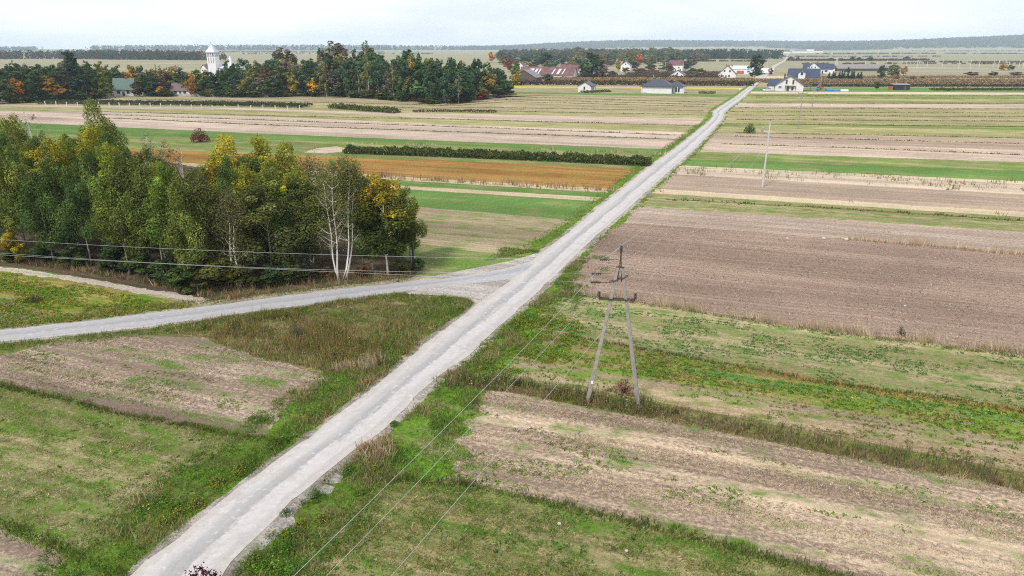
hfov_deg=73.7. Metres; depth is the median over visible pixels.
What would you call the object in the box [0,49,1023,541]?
ground
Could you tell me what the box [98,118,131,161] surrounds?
aspen tree
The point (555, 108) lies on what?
weed line
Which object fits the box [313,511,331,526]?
leafy weed
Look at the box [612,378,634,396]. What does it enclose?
leafy weed
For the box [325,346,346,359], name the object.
leafy weed
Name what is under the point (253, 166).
aspen tree
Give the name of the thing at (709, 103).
tan field
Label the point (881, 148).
margin weeds
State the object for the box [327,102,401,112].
shrub row
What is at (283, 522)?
gravel patch
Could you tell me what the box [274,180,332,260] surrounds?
aspen tree
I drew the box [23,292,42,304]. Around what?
leafy weed
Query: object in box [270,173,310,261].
aspen tree
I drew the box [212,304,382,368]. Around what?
tall weeds
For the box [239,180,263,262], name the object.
aspen tree
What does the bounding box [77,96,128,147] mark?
aspen tree
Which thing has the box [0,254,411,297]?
edge grass
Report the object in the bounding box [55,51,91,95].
conifer tree
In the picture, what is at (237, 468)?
leafy weed
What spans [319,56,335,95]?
broadleaf tree
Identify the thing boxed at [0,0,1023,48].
sky
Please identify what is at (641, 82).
orchard row
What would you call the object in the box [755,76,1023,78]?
dry grass field
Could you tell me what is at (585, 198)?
straw strip
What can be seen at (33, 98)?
bush
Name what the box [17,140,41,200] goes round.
aspen tree
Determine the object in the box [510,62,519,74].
broadleaf tree
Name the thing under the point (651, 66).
broadleaf tree
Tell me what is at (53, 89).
broadleaf tree
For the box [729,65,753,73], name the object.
building
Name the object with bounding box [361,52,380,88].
slender tree
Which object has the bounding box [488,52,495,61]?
broadleaf tree
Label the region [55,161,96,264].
aspen tree
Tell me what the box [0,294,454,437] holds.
rough verge
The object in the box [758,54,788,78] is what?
road
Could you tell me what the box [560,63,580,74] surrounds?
farm house
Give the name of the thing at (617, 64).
broadleaf tree
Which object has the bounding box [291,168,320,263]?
aspen tree
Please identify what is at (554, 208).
green strip
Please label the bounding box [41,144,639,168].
green strip
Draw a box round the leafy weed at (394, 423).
[390,420,399,427]
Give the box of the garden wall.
[142,93,268,96]
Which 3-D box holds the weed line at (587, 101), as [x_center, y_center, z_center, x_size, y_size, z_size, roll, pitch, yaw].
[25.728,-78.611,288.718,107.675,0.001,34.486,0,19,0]
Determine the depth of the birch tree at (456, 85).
278.50 m
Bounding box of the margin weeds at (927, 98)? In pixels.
[758,97,1009,98]
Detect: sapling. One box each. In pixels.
[0,226,28,263]
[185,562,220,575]
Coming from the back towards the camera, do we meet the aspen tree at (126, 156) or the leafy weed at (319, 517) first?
the aspen tree at (126, 156)
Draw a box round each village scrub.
[509,73,723,78]
[624,70,720,74]
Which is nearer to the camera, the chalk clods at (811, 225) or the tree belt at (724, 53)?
the chalk clods at (811, 225)
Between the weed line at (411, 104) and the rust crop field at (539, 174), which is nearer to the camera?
the rust crop field at (539, 174)
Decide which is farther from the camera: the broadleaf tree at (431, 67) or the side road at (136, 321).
the broadleaf tree at (431, 67)
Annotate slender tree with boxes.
[0,79,18,100]
[8,60,19,72]
[17,73,27,82]
[49,66,62,75]
[74,70,92,93]
[79,70,102,94]
[94,61,108,75]
[108,72,123,79]
[109,65,125,75]
[123,72,135,78]
[135,73,157,95]
[152,64,160,75]
[154,69,171,88]
[155,76,169,90]
[158,68,172,83]
[167,66,176,75]
[171,68,184,80]
[176,70,184,83]
[181,73,197,90]
[224,79,238,89]
[233,80,246,88]
[234,58,251,76]
[235,63,243,82]
[238,71,245,83]
[241,84,250,93]
[282,61,297,94]
[287,75,299,93]
[300,63,315,79]
[316,63,330,96]
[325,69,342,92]
[330,53,349,94]
[334,60,347,96]
[349,48,357,91]
[354,61,365,90]
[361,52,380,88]
[366,60,383,91]
[374,57,383,91]
[375,60,383,89]
[379,60,391,91]
[381,71,392,99]
[395,58,406,88]
[398,71,408,93]
[416,54,421,64]
[423,58,433,68]
[428,78,443,103]
[433,59,446,101]
[443,66,458,102]
[458,60,465,69]
[470,58,482,91]
[470,68,481,97]
[474,74,483,91]
[482,61,491,73]
[518,53,529,59]
[523,56,531,61]
[530,52,539,60]
[553,54,562,63]
[559,55,569,64]
[605,58,614,65]
[606,53,615,60]
[617,51,626,57]
[656,56,666,62]
[666,52,676,59]
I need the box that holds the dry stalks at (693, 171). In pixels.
[672,163,1023,190]
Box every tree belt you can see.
[0,49,226,59]
[499,48,679,56]
[661,48,783,58]
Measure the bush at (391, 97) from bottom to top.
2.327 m
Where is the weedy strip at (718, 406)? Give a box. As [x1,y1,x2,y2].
[490,368,1023,471]
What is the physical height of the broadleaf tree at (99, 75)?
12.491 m
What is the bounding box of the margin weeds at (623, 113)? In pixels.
[513,111,707,114]
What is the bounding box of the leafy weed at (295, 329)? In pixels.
[289,323,304,338]
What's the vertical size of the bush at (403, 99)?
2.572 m
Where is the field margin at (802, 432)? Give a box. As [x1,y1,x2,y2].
[482,378,1023,490]
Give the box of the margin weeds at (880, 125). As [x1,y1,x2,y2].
[726,123,1022,126]
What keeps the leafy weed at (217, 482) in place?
on the road verge at (112, 554)
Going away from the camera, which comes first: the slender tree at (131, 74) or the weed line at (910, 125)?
the weed line at (910, 125)
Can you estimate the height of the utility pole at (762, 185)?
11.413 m
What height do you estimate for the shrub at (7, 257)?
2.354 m
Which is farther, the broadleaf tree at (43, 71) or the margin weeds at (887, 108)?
the broadleaf tree at (43, 71)
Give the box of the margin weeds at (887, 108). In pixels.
[741,107,998,108]
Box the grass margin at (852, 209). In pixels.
[665,199,1023,220]
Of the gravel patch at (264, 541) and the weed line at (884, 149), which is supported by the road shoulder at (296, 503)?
the gravel patch at (264, 541)
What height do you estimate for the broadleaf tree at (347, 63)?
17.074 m
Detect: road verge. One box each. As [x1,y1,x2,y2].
[54,84,750,575]
[243,82,760,575]
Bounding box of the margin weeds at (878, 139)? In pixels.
[735,135,1018,143]
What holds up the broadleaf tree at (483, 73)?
on the green strip at (605, 96)
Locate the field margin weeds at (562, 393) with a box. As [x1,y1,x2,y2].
[433,363,670,419]
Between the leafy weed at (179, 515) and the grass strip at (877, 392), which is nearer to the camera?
the leafy weed at (179, 515)
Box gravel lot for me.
[901,67,988,68]
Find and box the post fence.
[44,101,299,109]
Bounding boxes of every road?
[0,262,531,340]
[131,82,757,575]
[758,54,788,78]
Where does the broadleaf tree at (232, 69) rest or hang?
on the green strip at (605, 96)
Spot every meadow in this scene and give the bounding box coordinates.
[0,385,268,575]
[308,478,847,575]
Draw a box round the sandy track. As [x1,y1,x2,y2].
[0,267,209,303]
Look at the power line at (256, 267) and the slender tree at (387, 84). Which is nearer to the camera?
the power line at (256, 267)
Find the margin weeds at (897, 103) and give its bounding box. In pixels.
[752,102,1016,103]
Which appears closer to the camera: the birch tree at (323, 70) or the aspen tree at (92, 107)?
the aspen tree at (92, 107)
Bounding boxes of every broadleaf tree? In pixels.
[0,74,9,83]
[1,64,11,75]
[1,78,24,98]
[6,66,24,84]
[20,67,39,87]
[21,81,36,101]
[24,71,44,100]
[36,77,47,95]
[38,67,47,75]
[38,76,65,97]
[44,64,57,74]
[45,72,62,91]
[55,74,71,91]
[58,62,66,74]
[62,56,68,67]
[74,60,83,74]
[81,68,96,87]
[95,78,110,98]
[96,70,113,92]
[102,70,116,94]
[126,65,138,77]
[130,81,144,96]
[135,65,145,74]
[135,72,148,92]
[145,73,158,95]
[167,75,180,91]
[184,73,196,96]
[192,70,206,89]
[196,79,208,90]
[197,73,208,90]
[206,72,218,89]
[215,70,222,88]
[217,68,228,89]
[220,59,238,88]
[222,73,233,88]
[243,79,254,92]
[244,68,259,89]
[250,75,274,93]
[252,60,261,68]
[258,66,272,95]
[259,76,280,96]
[266,62,277,94]
[271,47,302,70]
[271,64,284,96]
[274,66,294,89]
[277,61,288,77]
[295,72,307,92]
[302,78,315,92]
[306,58,316,65]
[306,78,322,92]
[309,67,323,94]
[317,41,346,65]
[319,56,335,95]
[341,46,349,93]
[341,59,357,89]
[343,68,361,92]
[353,40,376,70]
[357,45,368,65]
[359,63,375,97]
[379,54,390,85]
[389,60,400,95]
[394,80,403,95]
[397,62,426,98]
[400,49,415,62]
[401,68,415,100]
[404,54,416,97]
[410,68,432,97]
[421,63,442,99]
[423,71,435,98]
[438,74,455,103]
[444,65,451,100]
[447,58,460,71]
[449,70,474,97]
[458,64,476,88]
[469,83,478,97]
[471,58,480,97]
[475,82,487,98]
[477,70,489,90]
[480,72,497,96]
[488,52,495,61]
[491,68,507,89]
[491,80,504,95]
[496,51,503,57]
[497,57,505,62]
[501,79,513,88]
[502,58,514,69]
[502,85,513,93]
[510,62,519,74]
[511,72,521,84]
[536,52,554,65]
[544,74,553,80]
[545,59,558,66]
[575,51,585,58]
[578,52,602,76]
[594,54,607,76]
[615,60,620,68]
[623,51,632,65]
[632,59,640,68]
[635,53,642,62]
[645,64,656,69]
[647,57,657,63]
[657,64,667,69]
[666,63,674,70]
[674,51,682,59]
[683,61,691,68]
[684,56,694,65]
[686,55,700,66]
[695,68,705,74]
[699,54,710,60]
[747,54,765,77]
[877,65,887,78]
[886,64,902,75]
[901,66,908,74]
[999,64,1008,69]
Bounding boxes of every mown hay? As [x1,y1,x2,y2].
[0,391,266,560]
[257,474,833,575]
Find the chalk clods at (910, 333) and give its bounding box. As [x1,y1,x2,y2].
[830,320,992,345]
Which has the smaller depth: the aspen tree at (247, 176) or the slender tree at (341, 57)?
the aspen tree at (247, 176)
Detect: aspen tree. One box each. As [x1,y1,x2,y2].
[0,112,31,158]
[0,122,26,145]
[0,129,33,245]
[0,147,39,260]
[0,169,14,253]
[12,142,32,206]
[12,165,69,263]
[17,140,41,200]
[25,135,48,167]
[26,145,80,250]
[32,132,50,154]
[36,153,81,253]
[37,134,79,245]
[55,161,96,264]
[57,136,84,215]
[60,133,74,161]
[63,134,78,156]
[70,129,99,179]
[74,122,113,223]
[74,147,127,266]
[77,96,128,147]
[86,145,136,274]
[93,141,131,186]
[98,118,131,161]
[98,128,125,160]
[102,152,153,274]
[114,158,157,261]
[119,149,135,167]
[125,145,166,277]
[141,162,189,267]
[142,159,170,257]
[145,154,168,250]
[146,178,176,259]
[161,169,212,288]
[176,168,228,261]
[183,172,220,247]
[185,164,203,176]
[195,166,221,241]
[203,132,254,219]
[212,154,239,262]
[217,166,243,196]
[224,162,263,261]
[228,182,305,264]
[230,156,261,182]
[233,133,276,181]
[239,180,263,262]
[248,166,291,266]
[255,181,296,271]
[258,157,277,181]
[262,164,281,190]
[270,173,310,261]
[271,140,312,183]
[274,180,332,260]
[286,172,321,260]
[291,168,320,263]
[322,155,355,254]
[341,173,370,264]
[347,194,390,272]
[349,172,419,275]
[395,186,427,262]
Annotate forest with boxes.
[0,46,43,50]
[85,44,531,50]
[467,39,907,49]
[765,34,1023,49]
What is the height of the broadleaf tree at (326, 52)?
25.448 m
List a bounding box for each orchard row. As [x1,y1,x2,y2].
[508,78,754,85]
[767,83,1023,86]
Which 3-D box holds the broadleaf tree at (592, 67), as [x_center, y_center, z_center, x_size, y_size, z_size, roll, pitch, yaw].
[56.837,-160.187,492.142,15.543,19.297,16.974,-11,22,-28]
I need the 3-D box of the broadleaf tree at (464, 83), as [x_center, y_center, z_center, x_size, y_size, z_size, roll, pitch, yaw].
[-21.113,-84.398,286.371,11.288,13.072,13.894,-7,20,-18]
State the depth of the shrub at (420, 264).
70.83 m
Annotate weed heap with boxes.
[580,89,611,92]
[699,91,715,93]
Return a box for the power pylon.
[585,245,639,406]
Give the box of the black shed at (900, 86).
[888,83,909,89]
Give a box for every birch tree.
[22,110,51,141]
[48,139,79,245]
[66,125,98,183]
[139,131,168,166]
[153,139,188,177]
[169,146,201,183]
[207,183,260,287]
[259,183,291,265]
[287,57,296,95]
[297,149,333,265]
[308,152,365,280]
[311,159,338,258]
[313,66,320,95]
[319,62,327,96]
[328,154,371,279]
[354,66,361,97]
[362,56,372,98]
[387,65,397,94]
[405,55,415,86]
[454,75,461,103]
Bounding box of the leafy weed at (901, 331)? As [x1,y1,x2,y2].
[895,325,905,335]
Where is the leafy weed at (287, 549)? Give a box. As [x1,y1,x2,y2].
[277,541,298,557]
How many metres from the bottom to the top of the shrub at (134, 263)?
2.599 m
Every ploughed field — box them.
[0,104,702,124]
[0,111,687,138]
[0,114,676,148]
[549,223,1023,354]
[624,207,1023,252]
[655,174,1023,211]
[698,140,1023,161]
[708,133,1023,149]
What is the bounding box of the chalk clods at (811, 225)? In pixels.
[649,211,1011,242]
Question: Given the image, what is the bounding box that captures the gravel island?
[407,278,511,304]
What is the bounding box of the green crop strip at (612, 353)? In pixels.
[515,333,1023,440]
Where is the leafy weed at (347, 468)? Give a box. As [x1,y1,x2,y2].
[343,464,355,475]
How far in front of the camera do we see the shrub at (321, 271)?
68.16 m
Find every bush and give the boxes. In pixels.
[6,96,22,103]
[20,95,37,101]
[23,95,34,101]
[37,96,47,100]
[48,93,62,98]
[60,93,75,98]
[63,91,77,98]
[69,93,88,98]
[74,91,87,95]
[88,91,100,98]
[92,92,105,97]
[147,90,158,95]
[156,89,169,95]
[198,91,208,95]
[213,90,223,95]
[225,90,234,95]
[232,88,241,95]
[243,89,259,95]
[253,89,262,95]
[274,88,287,95]
[301,90,309,95]
[307,89,321,95]
[329,89,343,95]
[346,91,359,96]
[356,90,365,96]
[362,90,376,98]
[374,91,388,99]
[387,95,395,99]
[396,92,410,99]
[397,96,410,100]
[416,97,426,102]
[424,97,439,103]
[449,96,461,102]
[475,92,485,98]
[490,90,507,95]
[607,71,616,74]
[963,72,977,74]
[1010,72,1023,74]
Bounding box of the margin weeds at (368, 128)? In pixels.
[104,117,685,139]
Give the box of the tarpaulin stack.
[825,89,839,90]
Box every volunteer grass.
[4,336,1022,575]
[406,411,638,480]
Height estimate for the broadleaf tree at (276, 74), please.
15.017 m
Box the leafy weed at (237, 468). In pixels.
[232,460,247,474]
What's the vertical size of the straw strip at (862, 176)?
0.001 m
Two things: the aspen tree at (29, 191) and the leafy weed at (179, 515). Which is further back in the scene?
the aspen tree at (29, 191)
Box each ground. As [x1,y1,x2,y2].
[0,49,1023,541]
[217,78,747,87]
[757,82,1023,87]
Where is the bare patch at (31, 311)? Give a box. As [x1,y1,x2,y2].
[0,297,45,327]
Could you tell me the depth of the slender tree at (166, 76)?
328.88 m
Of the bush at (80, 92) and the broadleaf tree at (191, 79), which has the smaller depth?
the bush at (80, 92)
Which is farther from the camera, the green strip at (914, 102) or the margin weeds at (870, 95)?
the margin weeds at (870, 95)
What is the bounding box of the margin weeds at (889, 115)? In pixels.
[729,114,1023,116]
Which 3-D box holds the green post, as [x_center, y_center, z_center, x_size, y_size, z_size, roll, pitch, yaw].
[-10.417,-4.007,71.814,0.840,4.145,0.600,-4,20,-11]
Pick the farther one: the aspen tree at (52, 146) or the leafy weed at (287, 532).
the aspen tree at (52, 146)
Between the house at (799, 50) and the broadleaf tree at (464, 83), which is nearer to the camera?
the broadleaf tree at (464, 83)
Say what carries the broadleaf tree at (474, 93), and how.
on the tan field at (709, 103)
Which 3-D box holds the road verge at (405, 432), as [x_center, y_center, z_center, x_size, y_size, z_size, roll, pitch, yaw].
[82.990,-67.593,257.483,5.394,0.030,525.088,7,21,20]
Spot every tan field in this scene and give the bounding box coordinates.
[1,96,722,107]
[1,99,711,114]
[112,88,741,93]
[343,206,575,252]
[731,107,1023,110]
[743,97,1023,101]
[747,94,1023,97]
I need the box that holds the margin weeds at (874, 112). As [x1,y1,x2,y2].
[730,111,1015,112]
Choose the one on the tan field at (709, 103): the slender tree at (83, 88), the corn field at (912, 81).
the slender tree at (83, 88)
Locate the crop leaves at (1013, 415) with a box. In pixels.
[478,326,1023,440]
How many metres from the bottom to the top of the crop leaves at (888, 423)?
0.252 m
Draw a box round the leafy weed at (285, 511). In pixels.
[279,508,293,517]
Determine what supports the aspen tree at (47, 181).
on the woodland floor
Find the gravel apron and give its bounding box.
[420,253,537,280]
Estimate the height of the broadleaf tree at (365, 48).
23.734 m
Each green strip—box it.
[0,123,662,152]
[0,246,511,283]
[1,94,729,101]
[25,133,662,164]
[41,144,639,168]
[110,92,733,96]
[278,180,594,219]
[313,176,606,196]
[638,193,1023,231]
[684,159,1023,180]
[689,152,1023,170]
[722,123,1023,129]
[739,100,1023,103]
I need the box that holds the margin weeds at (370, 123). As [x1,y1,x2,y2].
[104,114,674,134]
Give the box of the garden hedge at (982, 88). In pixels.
[929,87,1023,90]
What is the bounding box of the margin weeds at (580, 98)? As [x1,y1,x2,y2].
[513,96,696,101]
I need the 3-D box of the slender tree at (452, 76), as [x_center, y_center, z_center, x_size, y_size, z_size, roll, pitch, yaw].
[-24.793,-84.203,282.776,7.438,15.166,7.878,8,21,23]
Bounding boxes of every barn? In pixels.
[519,66,577,79]
[833,65,888,70]
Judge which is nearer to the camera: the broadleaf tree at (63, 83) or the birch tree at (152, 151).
the birch tree at (152, 151)
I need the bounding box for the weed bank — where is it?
[412,109,496,112]
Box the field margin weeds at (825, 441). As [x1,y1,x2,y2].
[667,400,1023,486]
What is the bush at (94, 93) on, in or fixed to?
on the tan field at (709, 103)
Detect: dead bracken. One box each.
[222,288,254,299]
[350,428,404,468]
[441,364,468,383]
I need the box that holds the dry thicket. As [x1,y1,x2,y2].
[820,75,1023,78]
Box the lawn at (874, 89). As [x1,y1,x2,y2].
[753,87,1023,92]
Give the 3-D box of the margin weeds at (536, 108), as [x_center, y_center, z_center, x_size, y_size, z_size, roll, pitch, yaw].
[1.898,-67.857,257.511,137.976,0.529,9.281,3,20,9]
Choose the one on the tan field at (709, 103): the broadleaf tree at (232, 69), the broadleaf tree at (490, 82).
the broadleaf tree at (490, 82)
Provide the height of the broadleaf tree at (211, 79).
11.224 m
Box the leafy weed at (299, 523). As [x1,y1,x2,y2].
[294,517,308,528]
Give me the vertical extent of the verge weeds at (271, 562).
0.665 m
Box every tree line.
[139,51,382,52]
[242,52,432,53]
[700,59,766,61]
[780,55,940,56]
[802,62,1021,63]
[817,52,1023,53]
[912,50,1023,50]
[922,60,1023,62]
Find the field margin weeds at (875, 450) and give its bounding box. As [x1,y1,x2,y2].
[668,402,1023,481]
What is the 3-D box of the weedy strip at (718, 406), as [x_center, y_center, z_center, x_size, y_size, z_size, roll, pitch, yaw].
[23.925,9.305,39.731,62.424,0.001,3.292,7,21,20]
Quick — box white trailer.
[761,68,773,73]
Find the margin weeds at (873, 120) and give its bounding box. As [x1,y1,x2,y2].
[738,118,1008,120]
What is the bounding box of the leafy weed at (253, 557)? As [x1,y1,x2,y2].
[244,548,266,568]
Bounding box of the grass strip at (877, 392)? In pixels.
[734,362,1023,414]
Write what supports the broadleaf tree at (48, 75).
on the tan field at (512, 106)
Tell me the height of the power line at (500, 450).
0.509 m
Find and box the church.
[205,45,245,75]
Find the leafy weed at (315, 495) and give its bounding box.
[304,485,324,502]
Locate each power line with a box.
[0,239,597,259]
[6,253,460,272]
[9,255,572,281]
[294,248,618,575]
[333,298,592,568]
[391,296,632,575]
[603,160,739,287]
[622,123,768,244]
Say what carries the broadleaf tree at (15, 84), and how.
on the pale field at (322, 108)
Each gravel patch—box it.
[259,539,269,546]
[274,516,296,529]
[320,484,334,493]
[328,473,342,483]
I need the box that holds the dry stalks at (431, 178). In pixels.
[372,169,618,191]
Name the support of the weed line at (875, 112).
on the pale field at (905, 113)
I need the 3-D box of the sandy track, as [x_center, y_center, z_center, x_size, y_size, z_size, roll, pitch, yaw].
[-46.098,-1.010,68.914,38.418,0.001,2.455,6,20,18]
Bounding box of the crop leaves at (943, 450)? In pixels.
[460,360,1023,468]
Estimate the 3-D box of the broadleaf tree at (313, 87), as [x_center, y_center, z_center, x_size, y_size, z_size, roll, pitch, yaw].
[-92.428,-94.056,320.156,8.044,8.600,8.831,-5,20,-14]
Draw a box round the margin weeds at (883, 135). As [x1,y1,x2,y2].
[736,132,1023,137]
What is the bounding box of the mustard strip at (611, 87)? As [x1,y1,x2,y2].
[330,86,742,88]
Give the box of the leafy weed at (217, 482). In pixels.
[207,473,228,488]
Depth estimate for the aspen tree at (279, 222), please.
67.60 m
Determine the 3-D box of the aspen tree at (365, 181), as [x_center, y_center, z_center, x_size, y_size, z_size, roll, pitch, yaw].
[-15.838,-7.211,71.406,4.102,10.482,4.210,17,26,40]
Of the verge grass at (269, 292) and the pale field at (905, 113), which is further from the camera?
the pale field at (905, 113)
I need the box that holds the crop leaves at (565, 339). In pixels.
[466,306,589,375]
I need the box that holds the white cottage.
[718,64,736,77]
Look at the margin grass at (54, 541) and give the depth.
32.00 m
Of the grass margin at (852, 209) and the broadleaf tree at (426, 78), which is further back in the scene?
the broadleaf tree at (426, 78)
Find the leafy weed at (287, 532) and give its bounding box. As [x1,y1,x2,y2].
[280,523,302,541]
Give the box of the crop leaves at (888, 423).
[472,352,1021,453]
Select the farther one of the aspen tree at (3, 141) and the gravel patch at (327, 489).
the aspen tree at (3, 141)
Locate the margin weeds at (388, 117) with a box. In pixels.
[103,111,689,125]
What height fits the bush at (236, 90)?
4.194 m
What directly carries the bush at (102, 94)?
on the tan field at (709, 103)
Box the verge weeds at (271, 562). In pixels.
[20,245,608,575]
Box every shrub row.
[35,99,312,107]
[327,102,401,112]
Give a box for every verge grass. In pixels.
[0,253,538,327]
[0,290,429,351]
[355,381,487,481]
[522,124,722,263]
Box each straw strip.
[170,162,617,192]
[309,178,601,200]
[652,189,1023,216]
[686,167,1023,184]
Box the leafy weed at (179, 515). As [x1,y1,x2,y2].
[172,507,185,519]
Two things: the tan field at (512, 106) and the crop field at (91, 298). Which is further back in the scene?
the tan field at (512, 106)
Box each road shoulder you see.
[0,260,530,329]
[1,280,505,343]
[124,86,748,575]
[222,83,759,575]
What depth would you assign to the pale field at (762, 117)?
222.76 m
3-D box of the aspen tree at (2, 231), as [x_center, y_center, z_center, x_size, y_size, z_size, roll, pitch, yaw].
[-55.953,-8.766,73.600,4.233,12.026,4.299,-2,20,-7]
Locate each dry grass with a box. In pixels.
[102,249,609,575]
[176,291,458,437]
[330,347,385,371]
[348,141,665,154]
[443,373,1023,492]
[573,284,1023,354]
[836,234,1023,255]
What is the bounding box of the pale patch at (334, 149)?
[304,146,344,152]
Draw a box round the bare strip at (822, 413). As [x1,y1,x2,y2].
[510,358,1023,456]
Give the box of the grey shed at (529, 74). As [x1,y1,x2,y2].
[515,69,541,80]
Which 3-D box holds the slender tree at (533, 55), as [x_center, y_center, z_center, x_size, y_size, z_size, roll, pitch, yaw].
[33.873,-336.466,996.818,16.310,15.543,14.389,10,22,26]
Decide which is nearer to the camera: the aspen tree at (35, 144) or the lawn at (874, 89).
the aspen tree at (35, 144)
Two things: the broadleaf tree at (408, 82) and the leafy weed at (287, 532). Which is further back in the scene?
the broadleaf tree at (408, 82)
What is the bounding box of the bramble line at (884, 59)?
[786,58,929,60]
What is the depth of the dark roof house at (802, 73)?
455.70 m
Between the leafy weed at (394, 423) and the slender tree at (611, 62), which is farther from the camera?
the slender tree at (611, 62)
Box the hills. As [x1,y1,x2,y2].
[416,43,1023,50]
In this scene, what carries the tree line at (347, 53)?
on the ground at (466, 57)
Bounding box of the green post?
[412,233,415,266]
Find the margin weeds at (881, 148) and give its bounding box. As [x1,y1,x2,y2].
[725,143,1019,154]
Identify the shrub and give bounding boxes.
[0,241,28,261]
[22,244,59,262]
[54,246,86,266]
[93,252,121,270]
[96,242,143,270]
[123,254,165,277]
[149,257,178,284]
[169,265,210,293]
[188,256,232,289]
[190,128,210,142]
[207,258,244,287]
[234,262,264,284]
[254,263,287,285]
[273,259,306,282]
[298,261,319,280]
[316,266,335,278]
[354,266,369,275]
[392,258,407,272]
[411,258,424,270]
[744,123,755,132]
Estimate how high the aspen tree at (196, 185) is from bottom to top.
11.748 m
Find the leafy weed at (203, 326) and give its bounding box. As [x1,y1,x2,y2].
[199,319,210,330]
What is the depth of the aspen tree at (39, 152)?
73.33 m
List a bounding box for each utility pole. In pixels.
[761,119,774,186]
[797,92,806,128]
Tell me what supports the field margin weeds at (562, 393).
on the field margin at (802, 432)
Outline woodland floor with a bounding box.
[0,158,416,300]
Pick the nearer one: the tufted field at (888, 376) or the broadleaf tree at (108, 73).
the tufted field at (888, 376)
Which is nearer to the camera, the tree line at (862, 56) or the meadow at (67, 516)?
the meadow at (67, 516)
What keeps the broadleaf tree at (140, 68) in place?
on the tan field at (630, 90)
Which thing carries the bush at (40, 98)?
on the tan field at (512, 106)
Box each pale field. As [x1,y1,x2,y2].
[0,102,706,118]
[0,106,700,131]
[714,126,1023,138]
[723,119,1023,125]
[726,115,1023,120]
[727,110,1023,116]
[735,103,1023,107]
[750,91,1023,94]
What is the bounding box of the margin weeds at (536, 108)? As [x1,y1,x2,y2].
[380,106,702,110]
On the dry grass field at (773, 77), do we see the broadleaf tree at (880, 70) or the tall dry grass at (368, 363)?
the broadleaf tree at (880, 70)
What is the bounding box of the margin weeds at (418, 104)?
[130,98,702,106]
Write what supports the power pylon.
on the field margin at (802, 432)
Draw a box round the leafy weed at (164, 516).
[153,512,174,529]
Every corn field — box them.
[551,76,762,82]
[759,78,1023,83]
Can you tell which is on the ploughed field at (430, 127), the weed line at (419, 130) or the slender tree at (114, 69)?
the weed line at (419, 130)
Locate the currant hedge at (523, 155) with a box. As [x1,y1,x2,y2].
[342,144,651,166]
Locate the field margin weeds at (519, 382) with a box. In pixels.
[433,364,678,417]
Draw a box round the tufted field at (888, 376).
[532,293,1023,406]
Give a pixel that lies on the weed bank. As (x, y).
(457, 110)
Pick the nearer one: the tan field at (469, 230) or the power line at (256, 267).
the power line at (256, 267)
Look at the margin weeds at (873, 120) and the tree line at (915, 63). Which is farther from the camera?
the tree line at (915, 63)
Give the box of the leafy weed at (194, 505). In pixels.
[186,492,205,511]
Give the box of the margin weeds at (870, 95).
[755,95,1022,95]
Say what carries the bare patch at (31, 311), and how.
on the crop field at (91, 298)
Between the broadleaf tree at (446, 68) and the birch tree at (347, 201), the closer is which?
the birch tree at (347, 201)
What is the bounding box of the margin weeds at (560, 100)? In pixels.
[445,99,704,104]
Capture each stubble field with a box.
[0,333,329,435]
[0,529,66,575]
[439,390,1023,575]
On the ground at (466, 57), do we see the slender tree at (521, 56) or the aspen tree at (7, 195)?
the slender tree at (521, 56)
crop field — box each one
[0,271,194,326]
[50,146,642,189]
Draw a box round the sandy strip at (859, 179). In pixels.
[673,165,1023,193]
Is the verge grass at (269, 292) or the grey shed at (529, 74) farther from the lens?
the grey shed at (529, 74)
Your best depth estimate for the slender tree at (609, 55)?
941.30 m
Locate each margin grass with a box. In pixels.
[0,379,291,446]
[0,517,136,575]
[565,333,1023,411]
[576,293,1023,357]
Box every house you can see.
[112,76,138,95]
[169,65,180,72]
[169,82,195,93]
[200,63,208,72]
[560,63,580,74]
[578,81,595,91]
[620,60,631,71]
[640,79,685,93]
[669,59,683,70]
[670,69,686,76]
[768,74,811,90]
[787,66,820,78]
[792,49,806,52]
[803,61,833,73]
[814,49,822,52]
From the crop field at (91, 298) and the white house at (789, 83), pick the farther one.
the white house at (789, 83)
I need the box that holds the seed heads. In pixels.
[468,373,658,412]
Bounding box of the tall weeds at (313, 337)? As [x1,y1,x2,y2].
[211,306,382,364]
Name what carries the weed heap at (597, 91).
on the tan field at (630, 90)
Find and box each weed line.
[105,114,664,134]
[113,118,661,138]
[124,112,688,125]
[148,99,695,106]
[374,106,692,110]
[449,99,706,104]
[459,110,682,114]
[733,144,1021,154]
[736,119,1023,121]
[736,136,1013,143]
[754,95,817,95]
[764,133,995,137]
[765,115,997,116]
[780,124,1023,126]
[808,103,878,103]
[852,112,898,112]
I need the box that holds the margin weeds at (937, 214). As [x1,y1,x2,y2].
[666,198,1019,220]

